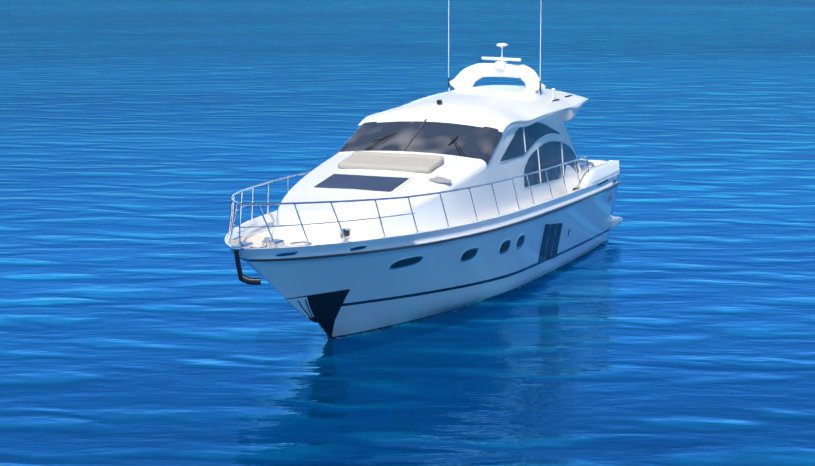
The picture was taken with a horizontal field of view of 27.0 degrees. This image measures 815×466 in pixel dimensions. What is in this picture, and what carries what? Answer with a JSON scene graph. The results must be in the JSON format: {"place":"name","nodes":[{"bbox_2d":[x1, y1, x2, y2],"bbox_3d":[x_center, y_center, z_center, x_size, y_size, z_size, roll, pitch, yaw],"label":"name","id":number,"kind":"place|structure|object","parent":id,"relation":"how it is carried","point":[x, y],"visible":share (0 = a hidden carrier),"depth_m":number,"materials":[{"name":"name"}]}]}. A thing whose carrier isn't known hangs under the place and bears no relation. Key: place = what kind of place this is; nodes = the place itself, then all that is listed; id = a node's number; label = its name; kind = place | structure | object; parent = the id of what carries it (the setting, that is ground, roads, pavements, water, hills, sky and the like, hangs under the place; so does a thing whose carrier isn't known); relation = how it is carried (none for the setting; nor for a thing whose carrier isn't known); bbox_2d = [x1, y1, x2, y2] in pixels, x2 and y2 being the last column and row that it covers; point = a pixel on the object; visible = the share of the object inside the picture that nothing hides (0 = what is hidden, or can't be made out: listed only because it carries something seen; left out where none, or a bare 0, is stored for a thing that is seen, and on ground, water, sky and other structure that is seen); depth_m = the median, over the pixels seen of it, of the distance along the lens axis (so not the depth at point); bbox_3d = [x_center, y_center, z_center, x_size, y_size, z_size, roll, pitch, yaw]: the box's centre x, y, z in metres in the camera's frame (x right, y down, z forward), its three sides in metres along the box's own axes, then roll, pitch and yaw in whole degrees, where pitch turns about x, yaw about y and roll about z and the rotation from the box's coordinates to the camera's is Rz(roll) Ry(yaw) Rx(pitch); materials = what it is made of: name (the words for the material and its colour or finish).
{"place":"outdoors","nodes":[
{"label":"outdoors","id":0,"kind":"place"},
{"bbox_2d":[0,0,814,465],"bbox_3d":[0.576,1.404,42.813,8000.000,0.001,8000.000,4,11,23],"label":"sea","id":1,"kind":"structure","parent":0,"point":[670,322],"depth_m":47.90,"materials":[{"name":"liquid"}]},
{"bbox_2d":[229,173,620,337],"bbox_3d":[0.284,0.610,41.974,5.290,3.550,18.500,4,11,23],"label":"hull","id":2,"kind":"object","parent":1,"relation":"on","point":[438,278],"visible":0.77,"depth_m":38.30,"materials":[{"name":"white plastic"}]},
{"bbox_2d":[225,173,618,255],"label":"deck","id":3,"kind":"structure","parent":2,"relation":"on","point":[255,236],"depth_m":37.24,"materials":[{"name":"white plastic"}]},
{"bbox_2d":[226,156,588,247],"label":"rails","id":4,"kind":"object","parent":3,"relation":"on","point":[232,217],"visible":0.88,"depth_m":36.12,"materials":[{"name":"silver metal"}]},
{"bbox_2d":[271,112,581,243],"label":"deck house","id":5,"kind":"structure","parent":3,"relation":"on","point":[461,172],"depth_m":38.64,"materials":[{"name":"white plastic"}]},
{"bbox_2d":[335,119,502,164],"bbox_3d":[0.296,-2.282,41.502,4.008,0.917,1.377,4,11,23],"label":"windscreen","id":6,"kind":"object","parent":5,"relation":"attached to","point":[482,143],"visible":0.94,"depth_m":41.39,"materials":[{"name":"black glass"}]},
{"bbox_2d":[358,85,588,131],"bbox_3d":[1.955,-3.305,45.312,4.240,1.054,7.310,4,11,23],"label":"hardtop","id":7,"kind":"object","parent":5,"relation":"on","point":[501,108],"visible":1,"depth_m":43.28,"materials":[{"name":"white paint"}]},
{"bbox_2d":[437,0,554,104],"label":"radar arch","id":8,"kind":"structure","parent":7,"relation":"on","point":[468,76],"depth_m":46.47,"materials":[{"name":"white paint"}]},
{"bbox_2d":[500,122,578,186],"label":"side windows","id":9,"kind":"structure","parent":5,"relation":"attached to","point":[545,155],"depth_m":43.74,"materials":[{"name":"black glass"}]},
{"bbox_2d":[573,159,622,228],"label":"aft deck","id":10,"kind":"structure","parent":3,"relation":"on","point":[600,170],"depth_m":48.00,"materials":[{"name":"white plastic"}]},
{"bbox_2d":[228,151,616,338],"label":"fittings","id":11,"kind":"object","parent":2,"relation":"attached to","point":[323,309],"visible":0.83,"depth_m":38.59,"materials":[{"name":"black metal"}]},
{"bbox_2d":[321,243,604,338],"bbox_3d":[1.076,1.196,43.978,4.669,0.001,14.470,4,11,23],"label":"waterline","id":12,"kind":"object","parent":1,"relation":"on","point":[467,306],"visible":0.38,"depth_m":41.27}
]}

